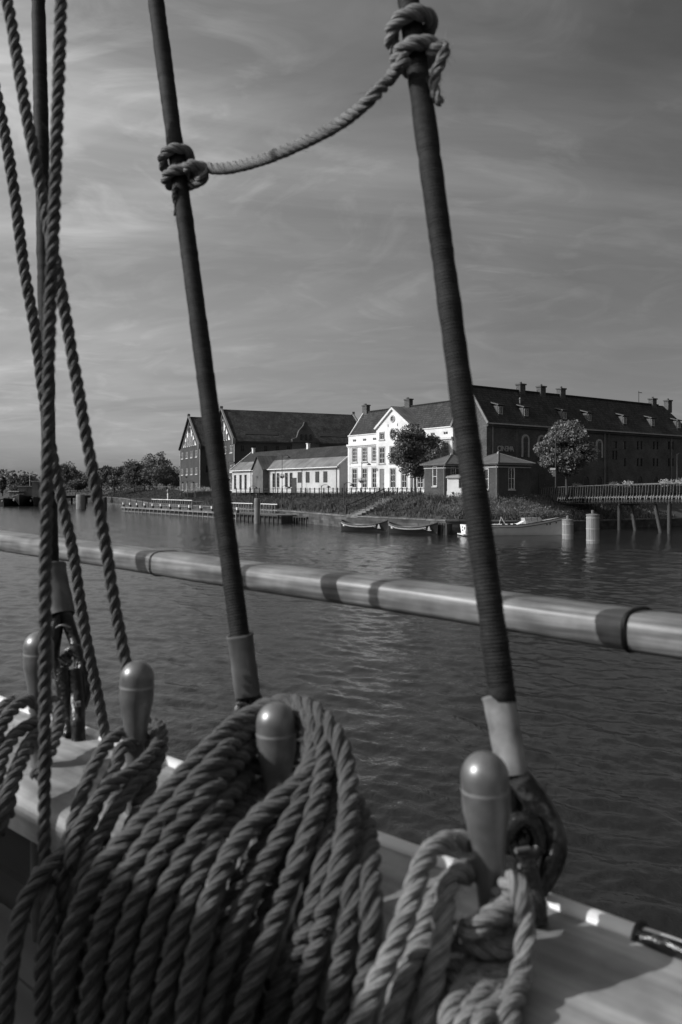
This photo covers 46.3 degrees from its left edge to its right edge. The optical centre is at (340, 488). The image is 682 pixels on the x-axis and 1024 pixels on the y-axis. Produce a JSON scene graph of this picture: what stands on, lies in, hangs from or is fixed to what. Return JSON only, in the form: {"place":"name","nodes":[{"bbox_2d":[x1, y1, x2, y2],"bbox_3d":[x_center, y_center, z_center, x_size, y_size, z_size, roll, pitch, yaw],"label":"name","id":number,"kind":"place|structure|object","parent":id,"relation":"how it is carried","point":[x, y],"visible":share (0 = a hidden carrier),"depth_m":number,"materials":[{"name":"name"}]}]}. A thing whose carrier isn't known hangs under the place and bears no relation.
{"place":"outdoors","nodes":[
{"label":"outdoors","id":0,"kind":"place"},
{"bbox_2d":[0,495,8,505],"bbox_3d":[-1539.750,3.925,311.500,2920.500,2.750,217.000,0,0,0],"label":"quay","id":1,"kind":"structure","parent":0,"point":[1,498],"depth_m":225.43,"materials":[{"name":"concrete"}]},
{"bbox_2d":[0,476,6,495],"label":"tree","id":2,"kind":"object","parent":1,"relation":"on","point":[3,481],"visible":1,"depth_m":279.44,"materials":[{"name":"grey plant"}]},
{"bbox_2d":[8,473,17,490],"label":"tree","id":3,"kind":"object","parent":1,"relation":"on","point":[11,482],"visible":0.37,"depth_m":279.36,"materials":[{"name":"grey plant"}]},
{"bbox_2d":[7,474,35,490],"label":"tree","id":4,"kind":"object","parent":1,"relation":"on","point":[23,480],"visible":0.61,"depth_m":260.44,"materials":[{"name":"grey plant"}]},
{"bbox_2d":[4,488,175,497],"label":"grass","id":5,"kind":"structure","parent":0,"point":[108,491],"depth_m":300.33,"materials":[{"name":"plant"}]},
{"bbox_2d":[219,406,357,491],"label":"brick warehouse","id":6,"kind":"structure","parent":0,"point":[245,432],"depth_m":161.73,"materials":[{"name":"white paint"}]},
{"bbox_2d":[0,500,681,939],"bbox_3d":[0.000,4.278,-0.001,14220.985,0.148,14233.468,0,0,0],"label":"water","id":7,"kind":"structure","parent":0,"point":[600,726],"depth_m":18.63,"materials":[{"name":"black liquid"}]},
{"bbox_2d":[1,491,24,505],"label":"workboat","id":8,"kind":"object","parent":7,"relation":"on","point":[8,501],"visible":0.37,"depth_m":201.97,"materials":[{"name":"paint"}]},
{"bbox_2d":[12,475,32,505],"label":"workboat","id":9,"kind":"object","parent":7,"relation":"on","point":[22,499],"visible":0.67,"depth_m":201.23,"materials":[{"name":"paint"}]},
{"bbox_2d":[30,481,40,505],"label":"workboat","id":10,"kind":"object","parent":7,"relation":"on","point":[36,498],"visible":0.45,"depth_m":202.83,"materials":[{"name":"paint"}]},
{"bbox_2d":[66,491,90,502],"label":"bridge","id":11,"kind":"structure","parent":7,"relation":"in","point":[74,496],"depth_m":243.65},
{"bbox_2d":[76,494,84,508],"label":"mooring pile","id":12,"kind":"object","parent":7,"relation":"in","point":[80,501],"visible":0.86,"depth_m":171.25,"materials":[{"name":"wood"}]},
{"bbox_2d":[103,497,106,510],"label":"mooring pile","id":13,"kind":"object","parent":7,"relation":"in","point":[105,500],"visible":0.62,"depth_m":157.63,"materials":[{"name":"wood"}]},
{"bbox_2d":[121,502,297,522],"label":"jetty","id":14,"kind":"object","parent":7,"relation":"in","point":[264,517],"visible":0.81,"depth_m":120.14,"materials":[{"name":"white paint"}]},
{"bbox_2d":[151,499,192,508],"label":"jetty railing","id":15,"kind":"object","parent":14,"relation":"on","point":[167,505],"visible":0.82,"depth_m":139.19,"materials":[{"name":"metal"}]},
{"bbox_2d":[233,503,252,511],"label":"jetty railing","id":16,"kind":"object","parent":14,"relation":"on","point":[246,509],"visible":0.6,"depth_m":114.96,"materials":[{"name":"white paint"}]},
{"bbox_2d":[260,503,277,512],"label":"jetty railing","id":17,"kind":"object","parent":14,"relation":"on","point":[269,510],"visible":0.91,"depth_m":108.98,"materials":[{"name":"white paint"}]},
{"bbox_2d":[254,494,259,523],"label":"mooring pile","id":18,"kind":"object","parent":7,"relation":"in","point":[256,509],"visible":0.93,"depth_m":98.72,"materials":[{"name":"paint"}]},
{"bbox_2d":[293,516,307,523],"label":"landing frame","id":19,"kind":"object","parent":7,"relation":"in","point":[300,517],"visible":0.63,"depth_m":99.84,"materials":[{"name":"wood"}]},
{"bbox_2d":[0,695,681,1023],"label":"sailing ship","id":20,"kind":"object","parent":7,"relation":"on","point":[594,966],"visible":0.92,"depth_m":0.78,"materials":[{"name":"painted wood"},{"name":"rope"},{"name":"steel"}]},
{"bbox_2d":[23,632,53,942],"bbox_3d":[-0.470,0.471,1.237,0.045,0.499,0.045,0,1,-30],"label":"belaying pin","id":21,"kind":"object","parent":20,"relation":"attached to","point":[31,655],"visible":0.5,"depth_m":1.22,"materials":[{"name":"wood"}]},
{"bbox_2d":[0,692,66,836],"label":"leftmost rope coil","id":22,"kind":"object","parent":21,"relation":"attached to","point":[11,706],"visible":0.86,"depth_m":1.13,"materials":[{"name":"fabric"}]},
{"bbox_2d":[33,0,69,865],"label":"running rope","id":23,"kind":"object","parent":20,"relation":"hanging from","point":[44,594],"visible":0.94,"depth_m":0.94,"materials":[{"name":"fabric"}]},
{"bbox_2d":[0,85,109,739],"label":"running rope","id":24,"kind":"object","parent":20,"relation":"attached to","point":[66,523],"visible":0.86,"depth_m":1.33,"materials":[{"name":"fabric"}]},
{"bbox_2d":[31,0,90,741],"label":"shroud","id":25,"kind":"object","parent":20,"relation":"on","point":[73,692],"visible":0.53,"depth_m":1.51,"materials":[{"name":"black"}]},
{"bbox_2d":[0,0,131,670],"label":"running rope","id":26,"kind":"object","parent":20,"relation":"attached to","point":[77,389],"visible":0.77,"depth_m":1.12,"materials":[{"name":"fabric"}]},
{"bbox_2d":[119,660,153,814],"bbox_3d":[-0.276,0.478,1.060,0.045,0.499,0.045,1,0,40],"label":"belaying pin","id":27,"kind":"object","parent":20,"relation":"attached to","point":[136,692],"visible":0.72,"depth_m":1.04,"materials":[{"name":"wood"}]},
{"bbox_2d":[54,717,170,914],"bbox_3d":[-0.274,0.397,1.007,0.092,0.170,0.265,0,0,10],"label":"thin rope coil","id":28,"kind":"object","parent":27,"relation":"attached to","point":[84,840],"visible":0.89,"depth_m":0.96,"materials":[{"name":"fabric"}]},
{"bbox_2d":[0,843,69,1023],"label":"hanging rope end","id":29,"kind":"object","parent":28,"relation":"hanging from","point":[42,878],"visible":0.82,"depth_m":0.85,"materials":[{"name":"fabric"}]},
{"bbox_2d":[148,0,262,778],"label":"shroud","id":30,"kind":"object","parent":20,"relation":"on","point":[245,678],"visible":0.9,"depth_m":1.28,"materials":[{"name":"black"}]},
{"bbox_2d":[157,3,456,217],"bbox_3d":[-0.098,-0.543,1.217,0.626,0.174,0.109,0,0,42],"label":"ratline","id":31,"kind":"object","parent":30,"relation":"attached to","point":[197,173],"visible":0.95,"depth_m":1.06,"materials":[{"name":"fabric"}]},
{"bbox_2d":[256,702,295,797],"bbox_3d":[-0.068,0.489,0.900,0.045,0.499,0.045,-1,1,20],"label":"belaying pin","id":32,"kind":"object","parent":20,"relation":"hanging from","point":[276,735],"visible":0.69,"depth_m":0.88,"materials":[{"name":"wood"}]},
{"bbox_2d":[49,693,386,1023],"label":"rope coil","id":33,"kind":"object","parent":32,"relation":"hanging from","point":[142,889],"visible":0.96,"depth_m":0.76,"materials":[{"name":"grey fabric"}]},
{"bbox_2d":[0,530,681,659],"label":"handrail spar","id":34,"kind":"object","parent":20,"relation":"attached to","point":[644,629],"visible":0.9,"depth_m":1.17,"materials":[{"name":"grey wood"}]},
{"bbox_2d":[397,0,566,925],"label":"shroud","id":35,"kind":"object","parent":20,"relation":"attached to","point":[535,831],"visible":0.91,"depth_m":0.92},
{"bbox_2d":[461,751,510,909],"bbox_3d":[0.145,0.492,0.740,0.045,0.499,0.045,-3,1,0],"label":"belaying pin","id":36,"kind":"object","parent":20,"relation":"attached to","point":[485,790],"visible":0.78,"depth_m":0.72,"materials":[{"name":"wood"}]},
{"bbox_2d":[344,827,542,1023],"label":"belayed rope","id":37,"kind":"object","parent":36,"relation":"attached to","point":[488,977],"visible":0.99,"depth_m":0.67,"materials":[{"name":"fabric"}]},
{"bbox_2d":[340,519,387,531],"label":"rowing sloop","id":38,"kind":"object","parent":7,"relation":"on","point":[375,527],"visible":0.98,"depth_m":80.03,"materials":[{"name":"paint"}]},
{"bbox_2d":[388,521,438,534],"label":"rowing sloop","id":39,"kind":"object","parent":7,"relation":"on","point":[430,529],"visible":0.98,"depth_m":75.34,"materials":[{"name":"paint"}]},
{"bbox_2d":[438,523,451,534],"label":"dark mooring block","id":40,"kind":"structure","parent":7,"relation":"in","point":[444,528],"depth_m":74.74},
{"bbox_2d":[457,512,565,535],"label":"white launch","id":41,"kind":"object","parent":7,"relation":"on","point":[536,526],"visible":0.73,"depth_m":73.39,"materials":[{"name":"paint"}]},
{"bbox_2d":[562,516,573,538],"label":"mooring dolphin","id":42,"kind":"object","parent":7,"relation":"in","point":[567,528],"visible":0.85,"depth_m":67.92,"materials":[{"name":"wood"}]},
{"bbox_2d":[586,510,599,543],"bbox_3d":[19.754,3.480,62.500,1.039,3.640,1.039,0,0,0],"label":"mooring dolphin","id":43,"kind":"object","parent":7,"relation":"in","point":[592,528],"visible":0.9,"depth_m":62.07,"materials":[{"name":"grey metal"}]},
{"bbox_2d":[541,482,681,533],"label":"footbridge","id":44,"kind":"object","parent":7,"relation":"in","point":[630,501],"visible":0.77,"depth_m":81.79,"materials":[{"name":"wood"}]},
{"bbox_2d":[609,481,617,487],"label":"flower box","id":45,"kind":"object","parent":44,"relation":"on","point":[613,486],"visible":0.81,"depth_m":86.52,"materials":[{"name":"paint"}]},
{"bbox_2d":[622,480,634,486],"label":"flower box","id":46,"kind":"object","parent":44,"relation":"on","point":[628,482],"visible":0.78,"depth_m":84.61,"materials":[{"name":"paint"}]},
{"bbox_2d":[658,479,672,486],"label":"flower box","id":47,"kind":"object","parent":44,"relation":"on","point":[666,481],"visible":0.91,"depth_m":79.72,"materials":[{"name":"paint"}]},
{"bbox_2d":[671,477,681,485],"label":"flower box","id":48,"kind":"object","parent":44,"relation":"on","point":[676,483],"visible":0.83,"depth_m":78.21,"materials":[{"name":"paint"}]},
{"bbox_2d":[0,488,681,519],"bbox_3d":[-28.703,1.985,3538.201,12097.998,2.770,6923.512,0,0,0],"label":"ground","id":49,"kind":"structure","parent":0,"point":[677,510],"depth_m":95.42,"materials":[{"name":"plant"}]},
{"bbox_2d":[59,461,85,491],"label":"tree","id":50,"kind":"object","parent":49,"relation":"on","point":[67,469],"visible":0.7,"depth_m":284.31,"materials":[{"name":"grey plant"}]},
{"bbox_2d":[68,478,87,491],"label":"tree","id":51,"kind":"object","parent":49,"relation":"on","point":[77,484],"visible":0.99,"depth_m":260.83,"materials":[{"name":"grey plant"}]},
{"bbox_2d":[0,466,179,489],"bbox_3d":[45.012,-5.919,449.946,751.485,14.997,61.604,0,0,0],"label":"woodland","id":52,"kind":"object","parent":49,"relation":"on","point":[2,472],"visible":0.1,"depth_m":443.95,"materials":[{"name":"grey plant"}]},
{"bbox_2d":[98,468,106,487],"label":"tree","id":53,"kind":"object","parent":49,"relation":"on","point":[101,470],"visible":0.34,"depth_m":299.67,"materials":[{"name":"grey plant"}]},
{"bbox_2d":[99,465,125,491],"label":"tree","id":54,"kind":"object","parent":49,"relation":"on","point":[116,472],"visible":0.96,"depth_m":259.91,"materials":[{"name":"grey plant"}]},
{"bbox_2d":[118,459,145,491],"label":"tree","id":55,"kind":"object","parent":49,"relation":"on","point":[130,475],"visible":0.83,"depth_m":254.54,"materials":[{"name":"grey plant"}]},
{"bbox_2d":[135,463,152,490],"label":"tree","id":56,"kind":"object","parent":49,"relation":"on","point":[149,482],"visible":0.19,"depth_m":267.29,"materials":[{"name":"grey plant"}]},
{"bbox_2d":[137,451,174,490],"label":"tree","id":57,"kind":"object","parent":49,"relation":"on","point":[155,470],"visible":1,"depth_m":242.04,"materials":[{"name":"grey plant"}]},
{"bbox_2d":[151,466,177,488],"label":"tree","id":58,"kind":"object","parent":49,"relation":"on","point":[166,483],"visible":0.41,"depth_m":261.19,"materials":[{"name":"grey plant"}]},
{"bbox_2d":[169,471,179,489],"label":"tree","id":59,"kind":"object","parent":49,"relation":"on","point":[177,478],"visible":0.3,"depth_m":283.80,"materials":[{"name":"grey plant"}]},
{"bbox_2d":[183,489,196,496],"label":"planter","id":60,"kind":"object","parent":49,"relation":"on","point":[190,493],"visible":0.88,"depth_m":147.58,"materials":[{"name":"paint"}]},
{"bbox_2d":[178,414,210,490],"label":"brick warehouse","id":61,"kind":"structure","parent":49,"relation":"on","point":[193,460],"depth_m":180.50,"materials":[{"name":"brick"}]},
{"bbox_2d":[193,487,210,496],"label":"planter","id":62,"kind":"object","parent":49,"relation":"on","point":[201,493],"visible":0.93,"depth_m":147.56,"materials":[{"name":"paint"}]},
{"bbox_2d":[230,443,347,492],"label":"white shed","id":63,"kind":"structure","parent":49,"relation":"on","point":[307,467],"depth_m":123.11,"materials":[{"name":"white plaster"},{"name":"clay tile"},{"name":"dark glass"}]},
{"bbox_2d":[284,473,287,487],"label":"window","id":64,"kind":"structure","parent":63,"relation":"in","point":[286,478],"depth_m":123.76,"materials":[{"name":"grey glass"}]},
{"bbox_2d":[292,478,296,492],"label":"door","id":65,"kind":"structure","parent":63,"relation":"in","point":[294,480],"depth_m":121.48,"materials":[{"name":"paint"}]},
{"bbox_2d":[236,487,420,497],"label":"quay fence","id":66,"kind":"object","parent":49,"relation":"on","point":[365,492],"visible":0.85,"depth_m":107.84,"materials":[{"name":"metal"}]},
{"bbox_2d":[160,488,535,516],"bbox_3d":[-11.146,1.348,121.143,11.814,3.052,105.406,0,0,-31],"label":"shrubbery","id":67,"kind":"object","parent":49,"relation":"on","point":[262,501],"visible":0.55,"depth_m":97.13,"materials":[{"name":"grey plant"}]},
{"bbox_2d":[357,462,370,493],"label":"street lamp","id":68,"kind":"object","parent":49,"relation":"on","point":[361,481],"visible":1,"depth_m":103.97,"materials":[{"name":"metal"}]},
{"bbox_2d":[345,488,397,517],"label":"embankment steps","id":69,"kind":"structure","parent":49,"relation":"on","point":[360,512],"depth_m":88.98,"materials":[{"name":"stone"}]},
{"bbox_2d":[346,397,452,493],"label":"white building","id":70,"kind":"structure","parent":49,"relation":"on","point":[371,441],"depth_m":102.77,"materials":[{"name":"paint"}]},
{"bbox_2d":[351,447,357,462],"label":"window","id":71,"kind":"structure","parent":70,"relation":"in","point":[353,450],"depth_m":109.06,"materials":[{"name":"glass"}]},
{"bbox_2d":[351,468,357,488],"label":"window","id":72,"kind":"structure","parent":70,"relation":"in","point":[353,470],"depth_m":109.06,"materials":[{"name":"white paint"}]},
{"bbox_2d":[361,446,367,462],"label":"window","id":73,"kind":"structure","parent":70,"relation":"in","point":[364,450],"depth_m":107.18,"materials":[{"name":"white paint"}]},
{"bbox_2d":[362,467,367,488],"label":"window","id":74,"kind":"structure","parent":70,"relation":"in","point":[364,471],"depth_m":107.00,"materials":[{"name":"white paint"}]},
{"bbox_2d":[371,446,375,462],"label":"window","id":75,"kind":"structure","parent":70,"relation":"in","point":[373,448],"depth_m":105.57,"materials":[{"name":"glass"}]},
{"bbox_2d":[371,467,375,488],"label":"window","id":76,"kind":"structure","parent":70,"relation":"in","point":[373,469],"depth_m":105.57,"materials":[{"name":"white paint"}]},
{"bbox_2d":[378,432,384,440],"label":"window","id":77,"kind":"structure","parent":70,"relation":"in","point":[381,434],"depth_m":103.40,"materials":[{"name":"white paint"}]},
{"bbox_2d":[378,446,385,464],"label":"window","id":78,"kind":"structure","parent":70,"relation":"in","point":[381,450],"depth_m":103.60,"materials":[{"name":"glass"}]},
{"bbox_2d":[380,469,383,491],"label":"door","id":79,"kind":"structure","parent":70,"relation":"in","point":[381,470],"depth_m":103.58,"materials":[{"name":"paint"}]},
{"bbox_2d":[389,428,394,439],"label":"window","id":80,"kind":"structure","parent":70,"relation":"in","point":[390,433],"depth_m":101.63,"materials":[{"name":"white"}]},
{"bbox_2d":[389,468,395,488],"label":"window","id":81,"kind":"structure","parent":70,"relation":"in","point":[392,471],"depth_m":101.73,"materials":[{"name":"white paint"}]},
{"bbox_2d":[400,468,407,488],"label":"window","id":82,"kind":"structure","parent":70,"relation":"in","point":[403,478],"depth_m":99.95,"materials":[{"name":"white paint"}]},
{"bbox_2d":[416,477,423,488],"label":"window","id":83,"kind":"structure","parent":70,"relation":"in","point":[420,481],"depth_m":97.76,"materials":[{"name":"white paint"}]},
{"bbox_2d":[441,441,448,456],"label":"window","id":84,"kind":"structure","parent":70,"relation":"in","point":[445,444],"depth_m":94.15,"materials":[{"name":"glass"}]},
{"bbox_2d":[387,422,442,493],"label":"street tree","id":85,"kind":"object","parent":49,"relation":"on","point":[414,447],"visible":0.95,"depth_m":91.76,"materials":[{"name":"grey plant"}]},
{"bbox_2d":[419,453,458,496],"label":"brick pavilion","id":86,"kind":"structure","parent":49,"relation":"on","point":[437,471],"depth_m":88.23,"materials":[{"name":"brick"}]},
{"bbox_2d":[431,466,436,487],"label":"window","id":87,"kind":"structure","parent":86,"relation":"in","point":[434,471],"depth_m":88.57,"materials":[{"name":"white paint"}]},
{"bbox_2d":[446,474,460,490],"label":"white kiosk","id":88,"kind":"object","parent":49,"relation":"on","point":[453,482],"visible":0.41,"depth_m":86.40,"materials":[{"name":"paint"}]},
{"bbox_2d":[447,491,461,496],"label":"banner","id":89,"kind":"object","parent":49,"relation":"on","point":[449,493],"visible":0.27,"depth_m":85.95,"materials":[{"name":"white fabric"}]},
{"bbox_2d":[483,451,534,501],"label":"brick pavilion","id":90,"kind":"structure","parent":49,"relation":"on","point":[507,475],"depth_m":83.21,"materials":[{"name":"brick"}]},
{"bbox_2d":[485,468,488,490],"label":"window","id":91,"kind":"structure","parent":90,"relation":"in","point":[486,469],"depth_m":83.33,"materials":[{"name":"white paint"}]},
{"bbox_2d":[508,468,515,490],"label":"window","id":92,"kind":"structure","parent":90,"relation":"in","point":[511,470],"depth_m":83.21,"materials":[{"name":"white paint"}]},
{"bbox_2d":[444,493,574,518],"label":"shrubbery","id":93,"kind":"object","parent":49,"relation":"on","point":[538,505],"visible":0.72,"depth_m":80.37,"materials":[{"name":"grey plant"}]},
{"bbox_2d":[550,428,556,486],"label":"sign mast","id":94,"kind":"object","parent":49,"relation":"on","point":[555,473],"visible":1,"depth_m":83.94,"materials":[{"name":"metal"}]},
{"bbox_2d":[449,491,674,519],"bbox_3d":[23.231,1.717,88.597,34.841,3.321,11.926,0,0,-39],"label":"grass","id":95,"kind":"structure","parent":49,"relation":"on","point":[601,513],"depth_m":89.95,"materials":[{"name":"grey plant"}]},
{"bbox_2d":[450,382,681,493],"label":"brick warehouse","id":96,"kind":"structure","parent":49,"relation":"on","point":[637,443],"depth_m":100.06,"materials":[{"name":"brick"}]},
{"bbox_2d":[522,434,529,456],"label":"window","id":97,"kind":"structure","parent":96,"relation":"in","point":[525,438],"depth_m":92.19,"materials":[{"name":"grey glass"}]},
{"bbox_2d":[538,435,544,456],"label":"window","id":98,"kind":"structure","parent":96,"relation":"in","point":[540,438],"depth_m":93.69,"materials":[{"name":"glass"}]},
{"bbox_2d":[538,474,544,493],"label":"door","id":99,"kind":"structure","parent":96,"relation":"in","point":[541,477],"depth_m":93.76,"materials":[{"name":"paint"}]},
{"bbox_2d":[583,476,589,486],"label":"window","id":100,"kind":"structure","parent":96,"relation":"in","point":[586,480],"depth_m":98.57,"materials":[{"name":"glass"}]},
{"bbox_2d":[596,439,602,457],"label":"window","id":101,"kind":"structure","parent":96,"relation":"in","point":[599,443],"depth_m":100.05,"materials":[{"name":"grey glass"}]},
{"bbox_2d":[596,476,602,486],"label":"window","id":102,"kind":"structure","parent":96,"relation":"in","point":[599,480],"depth_m":100.05,"materials":[{"name":"glass"}]},
{"bbox_2d":[637,476,642,486],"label":"window","id":103,"kind":"structure","parent":96,"relation":"in","point":[640,479],"depth_m":104.85,"materials":[{"name":"glass"}]},
{"bbox_2d":[653,476,658,486],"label":"window","id":104,"kind":"structure","parent":96,"relation":"in","point":[655,479],"depth_m":106.92,"materials":[{"name":"glass"}]},
{"bbox_2d":[676,474,681,492],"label":"door","id":105,"kind":"structure","parent":96,"relation":"in","point":[679,475],"depth_m":109.96,"materials":[{"name":"paint"}]},
{"bbox_2d":[533,418,600,498],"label":"street tree","id":106,"kind":"object","parent":49,"relation":"on","point":[570,436],"visible":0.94,"depth_m":86.63,"materials":[{"name":"grey plant"}]},
{"bbox_2d":[0,0,681,488],"label":"sky","id":107,"kind":"structure","parent":0,"point":[559,122],"materials":[{"name":"grey"}]},
{"bbox_2d":[67,497,681,533],"bbox_3d":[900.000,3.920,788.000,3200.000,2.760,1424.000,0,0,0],"label":"quay wall","id":108,"kind":"structure","parent":0,"point":[321,519],"depth_m":89.39,"materials":[{"name":"stone"}]},
{"bbox_2d":[109,497,681,521],"bbox_3d":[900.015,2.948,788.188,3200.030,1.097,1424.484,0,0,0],"label":"quay coping","id":109,"kind":"object","parent":108,"relation":"on","point":[412,518],"visible":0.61,"depth_m":86.76,"materials":[{"name":"stone"}]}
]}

